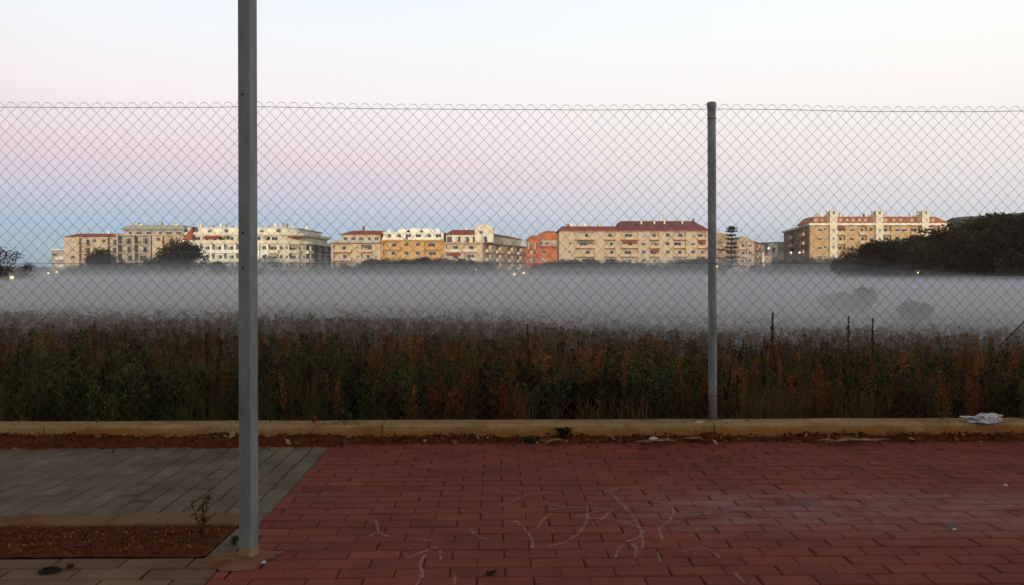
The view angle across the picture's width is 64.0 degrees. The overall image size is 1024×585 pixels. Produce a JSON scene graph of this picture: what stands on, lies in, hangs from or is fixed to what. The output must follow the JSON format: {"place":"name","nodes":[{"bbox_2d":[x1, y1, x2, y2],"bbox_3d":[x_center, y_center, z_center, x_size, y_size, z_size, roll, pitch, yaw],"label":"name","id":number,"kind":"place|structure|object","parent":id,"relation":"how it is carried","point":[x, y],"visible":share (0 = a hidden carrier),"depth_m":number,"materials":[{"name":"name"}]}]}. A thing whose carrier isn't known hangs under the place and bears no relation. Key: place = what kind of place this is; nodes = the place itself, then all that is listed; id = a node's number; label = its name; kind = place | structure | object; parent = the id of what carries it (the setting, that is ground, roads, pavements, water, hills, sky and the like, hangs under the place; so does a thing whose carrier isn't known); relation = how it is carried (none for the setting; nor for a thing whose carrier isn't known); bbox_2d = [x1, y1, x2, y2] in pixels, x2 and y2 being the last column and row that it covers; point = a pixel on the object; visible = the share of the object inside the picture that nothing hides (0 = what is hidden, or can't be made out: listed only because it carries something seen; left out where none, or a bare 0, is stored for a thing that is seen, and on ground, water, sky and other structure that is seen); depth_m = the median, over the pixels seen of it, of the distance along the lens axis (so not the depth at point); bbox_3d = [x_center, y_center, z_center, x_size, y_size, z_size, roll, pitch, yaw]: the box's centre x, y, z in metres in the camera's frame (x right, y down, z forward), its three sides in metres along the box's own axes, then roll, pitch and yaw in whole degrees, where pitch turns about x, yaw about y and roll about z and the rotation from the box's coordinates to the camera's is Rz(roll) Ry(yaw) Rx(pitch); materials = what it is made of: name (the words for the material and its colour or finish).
{"place":"outdoors","nodes":[
{"label":"outdoors","id":0,"kind":"place"},
{"bbox_2d":[0,266,51,275],"bbox_3d":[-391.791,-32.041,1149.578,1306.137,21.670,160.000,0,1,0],"label":"hill","id":1,"kind":"structure","parent":0,"point":[41,271],"depth_m":1107.32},
{"bbox_2d":[0,558,217,584],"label":"pavement","id":2,"kind":"structure","parent":0,"point":[197,571],"depth_m":3.56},
{"bbox_2d":[38,566,62,573],"bbox_3d":[-2.010,1.207,3.565,0.102,0.009,0.084,0,1,0],"label":"drain hole","id":3,"kind":"object","parent":2,"relation":"on","point":[51,569],"visible":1,"depth_m":3.57,"materials":[{"name":"black"}]},
{"bbox_2d":[0,447,327,557],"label":"pavement","id":4,"kind":"structure","parent":0,"point":[126,470],"depth_m":5.17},
{"bbox_2d":[0,444,1016,584],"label":"subsoil","id":5,"kind":"structure","parent":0,"point":[147,572],"depth_m":4.11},
{"bbox_2d":[0,524,236,557],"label":"planting bed","id":6,"kind":"object","parent":5,"relation":"on","point":[214,543],"visible":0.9,"depth_m":3.95,"materials":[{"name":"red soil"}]},
{"bbox_2d":[188,490,213,536],"bbox_3d":[-1.520,1.088,4.021,0.145,0.244,0.109,0,1,0],"label":"weed","id":7,"kind":"object","parent":6,"relation":"on","point":[203,520],"visible":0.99,"depth_m":4.02,"materials":[{"name":"green plant"}]},
{"bbox_2d":[0,513,238,527],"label":"kerb","id":8,"kind":"structure","parent":5,"relation":"on","point":[130,519],"depth_m":4.27,"materials":[{"name":"concrete"}]},
{"bbox_2d":[0,276,1023,420],"bbox_3d":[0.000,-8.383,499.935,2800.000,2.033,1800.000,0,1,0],"label":"ground","id":9,"kind":"structure","parent":0,"point":[336,291],"depth_m":108.79,"materials":[{"name":"soil"}]},
{"bbox_2d":[0,247,24,298],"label":"bare tree","id":10,"kind":"object","parent":9,"relation":"on","point":[2,278],"visible":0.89,"depth_m":94.89,"materials":[{"name":"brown plant"}]},
{"bbox_2d":[4,262,38,294],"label":"bare tree","id":11,"kind":"object","parent":9,"relation":"on","point":[22,281],"visible":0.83,"depth_m":120.17,"materials":[{"name":"grey plant"}]},
{"bbox_2d":[49,249,64,278],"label":"apartment block","id":12,"kind":"structure","parent":9,"relation":"on","point":[58,257],"depth_m":314.88,"materials":[{"name":"beige paint"}]},
{"bbox_2d":[59,266,82,282],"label":"tree","id":13,"kind":"object","parent":9,"relation":"on","point":[69,273],"visible":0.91,"depth_m":235.25,"materials":[{"name":"grey plant"}]},
{"bbox_2d":[74,264,93,282],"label":"tree","id":14,"kind":"object","parent":9,"relation":"on","point":[88,273],"visible":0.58,"depth_m":241.07,"materials":[{"name":"grey plant"}]},
{"bbox_2d":[62,231,117,278],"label":"apartment block","id":15,"kind":"structure","parent":9,"relation":"on","point":[88,239],"depth_m":299.82,"materials":[{"name":"beige paint"}]},
{"bbox_2d":[83,247,126,284],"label":"round tree","id":16,"kind":"object","parent":9,"relation":"on","point":[101,256],"visible":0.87,"depth_m":231.03,"materials":[{"name":"green plant"}]},
{"bbox_2d":[109,262,139,283],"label":"broad tree","id":17,"kind":"object","parent":9,"relation":"on","point":[126,272],"visible":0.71,"depth_m":236.12,"materials":[{"name":"grey plant"}]},
{"bbox_2d":[131,256,153,284],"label":"bare tree","id":18,"kind":"object","parent":9,"relation":"on","point":[139,271],"visible":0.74,"depth_m":233.41,"materials":[{"name":"grey plant"}]},
{"bbox_2d":[114,363,189,420],"bbox_3d":[-3.038,0.862,6.912,0.585,0.507,0.306,-1,1,-30],"label":"leafy shrub","id":19,"kind":"object","parent":9,"relation":"on","point":[157,401],"visible":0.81,"depth_m":6.91,"materials":[{"name":"green plant"}]},
{"bbox_2d":[115,221,190,278],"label":"apartment block","id":20,"kind":"structure","parent":9,"relation":"on","point":[136,236],"depth_m":292.93,"materials":[{"name":"beige paint"}]},
{"bbox_2d":[146,248,178,285],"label":"round tree","id":21,"kind":"object","parent":9,"relation":"on","point":[164,271],"visible":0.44,"depth_m":226.27,"materials":[{"name":"grey plant"}]},
{"bbox_2d":[157,237,209,285],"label":"round tree","id":22,"kind":"object","parent":9,"relation":"on","point":[187,253],"visible":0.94,"depth_m":223.11,"materials":[{"name":"green plant"}]},
{"bbox_2d":[209,261,228,284],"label":"round tree","id":23,"kind":"object","parent":9,"relation":"on","point":[216,268],"visible":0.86,"depth_m":234.15,"materials":[{"name":"grey plant"}]},
{"bbox_2d":[182,223,331,279],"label":"apartment block","id":24,"kind":"structure","parent":9,"relation":"on","point":[298,239],"depth_m":281.72,"materials":[{"name":"beige paint"}]},
{"bbox_2d":[258,267,268,283],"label":"tree","id":25,"kind":"object","parent":9,"relation":"on","point":[262,274],"visible":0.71,"depth_m":234.66,"materials":[{"name":"grey plant"}]},
{"bbox_2d":[272,269,289,282],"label":"tree","id":26,"kind":"object","parent":9,"relation":"on","point":[280,275],"visible":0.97,"depth_m":241.32,"materials":[{"name":"grey plant"}]},
{"bbox_2d":[338,265,356,283],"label":"tree","id":27,"kind":"object","parent":9,"relation":"on","point":[346,273],"visible":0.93,"depth_m":236.96,"materials":[{"name":"grey plant"}]},
{"bbox_2d":[329,226,384,279],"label":"apartment block","id":28,"kind":"structure","parent":9,"relation":"on","point":[340,255],"depth_m":284.87,"materials":[{"name":"beige paint"}]},
{"bbox_2d":[357,257,385,283],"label":"tree","id":29,"kind":"object","parent":9,"relation":"on","point":[371,264],"visible":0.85,"depth_m":235.53,"materials":[{"name":"grey plant"}]},
{"bbox_2d":[375,258,417,283],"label":"tree","id":30,"kind":"object","parent":9,"relation":"on","point":[393,268],"visible":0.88,"depth_m":236.07,"materials":[{"name":"grey plant"}]},
{"bbox_2d":[381,225,445,279],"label":"apartment block","id":31,"kind":"structure","parent":9,"relation":"on","point":[408,244],"depth_m":285.32,"materials":[{"name":"paint"}]},
{"bbox_2d":[413,256,435,283],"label":"tree","id":32,"kind":"object","parent":9,"relation":"on","point":[424,262],"visible":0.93,"depth_m":236.74,"materials":[{"name":"grey plant"}]},
{"bbox_2d":[429,256,476,283],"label":"tree","id":33,"kind":"object","parent":9,"relation":"on","point":[448,270],"visible":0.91,"depth_m":236.51,"materials":[{"name":"grey plant"}]},
{"bbox_2d":[458,261,498,283],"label":"tree","id":34,"kind":"object","parent":9,"relation":"on","point":[480,270],"visible":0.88,"depth_m":237.12,"materials":[{"name":"grey plant"}]},
{"bbox_2d":[444,220,526,279],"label":"apartment block","id":35,"kind":"structure","parent":9,"relation":"on","point":[497,248],"depth_m":288.69,"materials":[{"name":"beige paint"}]},
{"bbox_2d":[0,336,1023,420],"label":"green weeds","id":36,"kind":"object","parent":9,"relation":"on","point":[193,377],"visible":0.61,"depth_m":7.34,"materials":[{"name":"green plant"}]},
{"bbox_2d":[0,342,1023,421],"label":"grass","id":37,"kind":"structure","parent":9,"relation":"on","point":[799,404],"depth_m":7.03,"materials":[{"name":"green plant"}]},
{"bbox_2d":[0,418,1023,437],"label":"wall","id":38,"kind":"structure","parent":9,"relation":"on","point":[651,427],"depth_m":6.43,"materials":[{"name":"concrete"}]},
{"bbox_2d":[0,101,1023,420],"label":"chain link fence","id":39,"kind":"object","parent":38,"relation":"on","point":[712,329],"visible":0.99,"depth_m":6.56,"materials":[{"name":"metal"}]},
{"bbox_2d":[959,413,1003,423],"bbox_3d":[3.747,0.992,6.496,0.341,0.067,0.157,0,1,-3],"label":"plastic bag","id":40,"kind":"object","parent":38,"relation":"on","point":[987,418],"visible":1,"depth_m":6.47,"materials":[{"name":"white plastic"}]},
{"bbox_2d":[0,310,1023,369],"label":"field growth","id":41,"kind":"object","parent":9,"relation":"on","point":[305,324],"visible":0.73,"depth_m":19.46,"materials":[{"name":"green plant"}]},
{"bbox_2d":[0,298,1023,335],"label":"field growth","id":42,"kind":"object","parent":9,"relation":"on","point":[359,310],"visible":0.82,"depth_m":43.34,"materials":[{"name":"grey plant"}]},
{"bbox_2d":[0,321,1023,420],"bbox_3d":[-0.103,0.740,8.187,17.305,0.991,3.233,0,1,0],"label":"dry weeds","id":43,"kind":"object","parent":9,"relation":"on","point":[738,385],"visible":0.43,"depth_m":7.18,"materials":[{"name":"brown plant"}]},
{"bbox_2d":[528,263,552,282],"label":"tree","id":44,"kind":"object","parent":9,"relation":"on","point":[544,270],"visible":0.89,"depth_m":236.68,"materials":[{"name":"grey plant"}]},
{"bbox_2d":[525,231,556,278],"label":"apartment block","id":45,"kind":"structure","parent":9,"relation":"on","point":[534,254],"depth_m":312.50,"materials":[{"name":"paint"}]},
{"bbox_2d":[544,259,584,283],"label":"tree","id":46,"kind":"object","parent":9,"relation":"on","point":[576,269],"visible":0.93,"depth_m":236.16,"materials":[{"name":"grey plant"}]},
{"bbox_2d":[539,360,590,418],"bbox_3d":[0.444,0.838,6.858,0.453,0.556,0.285,0,1,0],"label":"leafy shrub","id":47,"kind":"object","parent":9,"relation":"on","point":[563,395],"visible":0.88,"depth_m":6.85,"materials":[{"name":"green plant"}]},
{"bbox_2d":[565,257,606,283],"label":"tree","id":48,"kind":"object","parent":9,"relation":"on","point":[589,268],"visible":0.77,"depth_m":235.82,"materials":[{"name":"grey plant"}]},
{"bbox_2d":[598,258,623,283],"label":"tree","id":49,"kind":"object","parent":9,"relation":"on","point":[613,269],"visible":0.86,"depth_m":236.53,"materials":[{"name":"grey plant"}]},
{"bbox_2d":[602,347,677,416],"bbox_3d":[1.101,0.788,7.107,0.582,0.638,0.499,-1,2,-42],"label":"leafy shrub","id":50,"kind":"object","parent":9,"relation":"on","point":[634,374],"visible":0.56,"depth_m":7.06,"materials":[{"name":"green plant"}]},
{"bbox_2d":[623,262,659,283],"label":"tree","id":51,"kind":"object","parent":9,"relation":"on","point":[644,270],"visible":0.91,"depth_m":237.29,"materials":[{"name":"grey plant"}]},
{"bbox_2d":[555,217,735,279],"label":"apartment block","id":52,"kind":"structure","parent":9,"relation":"on","point":[581,236],"depth_m":289.79,"materials":[{"name":"beige paint"}]},
{"bbox_2d":[626,364,697,418],"bbox_3d":[1.275,0.863,6.829,0.610,0.506,0.448,0,1,0],"label":"leafy shrub","id":53,"kind":"object","parent":9,"relation":"on","point":[659,401],"visible":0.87,"depth_m":6.81,"materials":[{"name":"green plant"}]},
{"bbox_2d":[653,259,688,283],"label":"tree","id":54,"kind":"object","parent":9,"relation":"on","point":[674,270],"visible":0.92,"depth_m":235.67,"materials":[{"name":"grey plant"}]},
{"bbox_2d":[685,257,716,284],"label":"tree","id":55,"kind":"object","parent":9,"relation":"on","point":[701,265],"visible":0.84,"depth_m":234.84,"materials":[{"name":"grey plant"}]},
{"bbox_2d":[717,262,732,284],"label":"tree","id":56,"kind":"object","parent":9,"relation":"on","point":[720,271],"visible":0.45,"depth_m":234.48,"materials":[{"name":"grey plant"}]},
{"bbox_2d":[723,226,738,284],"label":"tiered pine","id":57,"kind":"object","parent":9,"relation":"on","point":[731,229],"visible":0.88,"depth_m":231.40,"materials":[{"name":"green plant"}]},
{"bbox_2d":[726,267,747,283],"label":"misty house","id":58,"kind":"structure","parent":9,"relation":"on","point":[742,274],"depth_m":205.17,"materials":[{"name":"grey"}]},
{"bbox_2d":[730,236,763,278],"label":"apartment block","id":59,"kind":"structure","parent":9,"relation":"on","point":[754,256],"depth_m":318.79,"materials":[{"name":"beige paint"}]},
{"bbox_2d":[748,264,764,282],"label":"tree","id":60,"kind":"object","parent":9,"relation":"on","point":[753,272],"visible":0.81,"depth_m":243.38,"materials":[{"name":"grey plant"}]},
{"bbox_2d":[768,312,774,418],"bbox_3d":[2.289,0.654,7.215,0.058,0.975,0.062,0,1,0],"label":"seed stalk","id":61,"kind":"object","parent":9,"relation":"on","point":[772,348],"visible":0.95,"depth_m":7.21,"materials":[{"name":"brown plant"}]},
{"bbox_2d":[768,244,777,278],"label":"bell tower","id":62,"kind":"structure","parent":9,"relation":"on","point":[774,248],"depth_m":354.76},
{"bbox_2d":[755,259,799,283],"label":"tree","id":63,"kind":"object","parent":9,"relation":"on","point":[782,270],"visible":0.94,"depth_m":234.74,"materials":[{"name":"grey plant"}]},
{"bbox_2d":[789,257,822,284],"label":"tree","id":64,"kind":"object","parent":9,"relation":"on","point":[804,268],"visible":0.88,"depth_m":235.09,"materials":[{"name":"grey plant"}]},
{"bbox_2d":[816,256,838,284],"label":"tree","id":65,"kind":"object","parent":9,"relation":"on","point":[828,270],"visible":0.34,"depth_m":234.87,"materials":[{"name":"grey plant"}]},
{"bbox_2d":[815,291,874,321],"bbox_3d":[19.316,0.834,47.863,2.912,1.837,3.203,-1,1,-30],"label":"sapling","id":66,"kind":"object","parent":9,"relation":"on","point":[841,300],"visible":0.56,"depth_m":47.86,"materials":[{"name":"grey plant"}]},
{"bbox_2d":[845,316,850,376],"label":"seed stalk","id":67,"kind":"object","parent":9,"relation":"on","point":[848,340],"visible":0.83,"depth_m":7.61,"materials":[{"name":"brown plant"}]},
{"bbox_2d":[829,254,873,287],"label":"broad tree","id":68,"kind":"object","parent":9,"relation":"on","point":[844,265],"visible":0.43,"depth_m":133.45,"materials":[{"name":"green plant"}]},
{"bbox_2d":[837,254,867,290],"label":"broad tree","id":69,"kind":"object","parent":9,"relation":"on","point":[842,277],"visible":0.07,"depth_m":150.03,"materials":[{"name":"grey plant"}]},
{"bbox_2d":[849,285,878,322],"bbox_3d":[19.680,0.676,45.996,1.398,2.187,2.277,0,1,-4],"label":"sapling","id":70,"kind":"object","parent":9,"relation":"on","point":[864,301],"visible":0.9,"depth_m":45.81,"materials":[{"name":"grey plant"}]},
{"bbox_2d":[781,210,949,279],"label":"apartment block","id":71,"kind":"structure","parent":9,"relation":"on","point":[811,231],"depth_m":279.73,"materials":[{"name":"paint"}]},
{"bbox_2d":[840,242,894,292],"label":"pine tree","id":72,"kind":"object","parent":9,"relation":"on","point":[857,252],"visible":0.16,"depth_m":147.11,"materials":[{"name":"green plant"}]},
{"bbox_2d":[871,318,874,395],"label":"seed stalk","id":73,"kind":"object","parent":9,"relation":"on","point":[872,341],"visible":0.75,"depth_m":7.71,"materials":[{"name":"brown plant"}]},
{"bbox_2d":[853,250,895,295],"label":"broad tree","id":74,"kind":"object","parent":9,"relation":"on","point":[867,272],"visible":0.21,"depth_m":125.29,"materials":[{"name":"green plant"}]},
{"bbox_2d":[865,235,926,293],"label":"pine tree","id":75,"kind":"object","parent":9,"relation":"on","point":[877,246],"visible":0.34,"depth_m":139.19,"materials":[{"name":"green plant"}]},
{"bbox_2d":[865,248,930,296],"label":"broad tree","id":76,"kind":"object","parent":9,"relation":"on","point":[896,280],"visible":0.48,"depth_m":119.88,"materials":[{"name":"green plant"}]},
{"bbox_2d":[877,249,938,296],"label":"broad tree","id":77,"kind":"object","parent":9,"relation":"on","point":[917,284],"visible":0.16,"depth_m":117.80,"materials":[{"name":"green plant"}]},
{"bbox_2d":[887,234,930,293],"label":"broad tree","id":78,"kind":"object","parent":9,"relation":"on","point":[899,247],"visible":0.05,"depth_m":137.74,"materials":[{"name":"green plant"}]},
{"bbox_2d":[895,300,934,323],"bbox_3d":[17.630,0.967,36.060,1.775,1.390,1.549,-1,2,-38],"label":"bush","id":79,"kind":"object","parent":9,"relation":"on","point":[918,314],"visible":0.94,"depth_m":35.85,"materials":[{"name":"grey plant"}]},
{"bbox_2d":[877,372,963,417],"bbox_3d":[3.411,0.901,6.818,0.632,0.435,0.451,0,1,0],"label":"leafy shrub","id":80,"kind":"object","parent":9,"relation":"on","point":[921,412],"visible":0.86,"depth_m":6.79,"materials":[{"name":"green plant"}]},
{"bbox_2d":[893,239,959,296],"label":"broad tree","id":81,"kind":"object","parent":9,"relation":"on","point":[912,271],"visible":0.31,"depth_m":113.15,"materials":[{"name":"green plant"}]},
{"bbox_2d":[908,226,960,294],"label":"broad tree","id":82,"kind":"object","parent":9,"relation":"on","point":[915,238],"visible":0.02,"depth_m":130.42,"materials":[{"name":"green plant"}]},
{"bbox_2d":[906,232,982,297],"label":"broad tree","id":83,"kind":"object","parent":9,"relation":"on","point":[915,251],"visible":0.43,"depth_m":110.07,"materials":[{"name":"green plant"}]},
{"bbox_2d":[925,225,970,295],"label":"pine tree","id":84,"kind":"object","parent":9,"relation":"on","point":[968,289],"visible":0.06,"depth_m":126.74,"materials":[{"name":"green plant"}]},
{"bbox_2d":[920,228,993,298],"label":"broad tree","id":85,"kind":"object","parent":9,"relation":"on","point":[950,248],"visible":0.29,"depth_m":105.72,"materials":[{"name":"green plant"}]},
{"bbox_2d":[933,211,1010,295],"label":"broad tree","id":86,"kind":"object","parent":9,"relation":"on","point":[958,231],"visible":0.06,"depth_m":121.75,"materials":[{"name":"green plant"}]},
{"bbox_2d":[948,231,1015,299],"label":"broad tree","id":87,"kind":"object","parent":9,"relation":"on","point":[972,260],"visible":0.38,"depth_m":101.16,"materials":[{"name":"green plant"}]},
{"bbox_2d":[955,211,1022,296],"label":"pine tree","id":88,"kind":"object","parent":9,"relation":"on","point":[1002,290],"visible":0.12,"depth_m":117.34,"materials":[{"name":"green plant"}]},
{"bbox_2d":[964,229,1023,300],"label":"broad tree","id":89,"kind":"object","parent":9,"relation":"on","point":[1001,243],"visible":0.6,"depth_m":96.84,"materials":[{"name":"green plant"}]},
{"bbox_2d":[967,322,1023,412],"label":"seed stalk","id":90,"kind":"object","parent":9,"relation":"on","point":[991,357],"visible":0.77,"depth_m":6.95,"materials":[{"name":"brown plant"}]},
{"bbox_2d":[979,212,1023,296],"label":"broad tree","id":91,"kind":"object","parent":9,"relation":"on","point":[1007,230],"visible":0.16,"depth_m":111.40,"materials":[{"name":"green plant"}]},
{"bbox_2d":[990,213,1023,234],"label":"pine tree","id":92,"kind":"object","parent":9,"relation":"on","point":[1010,224],"visible":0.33,"depth_m":111.53,"materials":[{"name":"green plant"}]},
{"bbox_2d":[991,227,1023,289],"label":"broad tree","id":93,"kind":"object","parent":9,"relation":"on","point":[1008,263],"visible":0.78,"depth_m":95.45,"materials":[{"name":"green plant"}]},
{"bbox_2d":[0,0,1023,266],"label":"sky","id":94,"kind":"structure","parent":0,"point":[950,54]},
{"bbox_2d":[206,441,1023,584],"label":"pavement","id":95,"kind":"structure","parent":0,"point":[897,478],"depth_m":4.38,"materials":[{"name":"red brick"}]},
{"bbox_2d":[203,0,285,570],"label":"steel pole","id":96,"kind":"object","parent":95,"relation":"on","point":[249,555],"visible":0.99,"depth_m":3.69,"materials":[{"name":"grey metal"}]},
{"bbox_2d":[0,433,1023,449],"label":"soil strip","id":97,"kind":"object","parent":95,"relation":"on","point":[127,442],"visible":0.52,"depth_m":6.28,"materials":[{"name":"brown soil"}]},
{"bbox_2d":[0,429,1023,452],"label":"leaf litter","id":98,"kind":"object","parent":97,"relation":"on","point":[481,436],"visible":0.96,"depth_m":6.31,"materials":[{"name":"brown plant"}]},
{"bbox_2d":[554,427,571,437],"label":"weed","id":99,"kind":"object","parent":97,"relation":"on","point":[565,432],"visible":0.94,"depth_m":6.36,"materials":[{"name":"green plant"}]},
{"bbox_2d":[823,437,891,442],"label":"dry palm leaf","id":100,"kind":"object","parent":97,"relation":"on","point":[853,439],"visible":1,"depth_m":6.24,"materials":[{"name":"plant"}]},
{"bbox_2d":[761,242,783,257],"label":"building","id":101,"kind":"structure","parent":0,"point":[780,250],"depth_m":779.85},
{"bbox_2d":[946,212,1023,227],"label":"hill","id":102,"kind":"structure","parent":0,"point":[960,218],"depth_m":594.87,"materials":[{"name":"green plant"}]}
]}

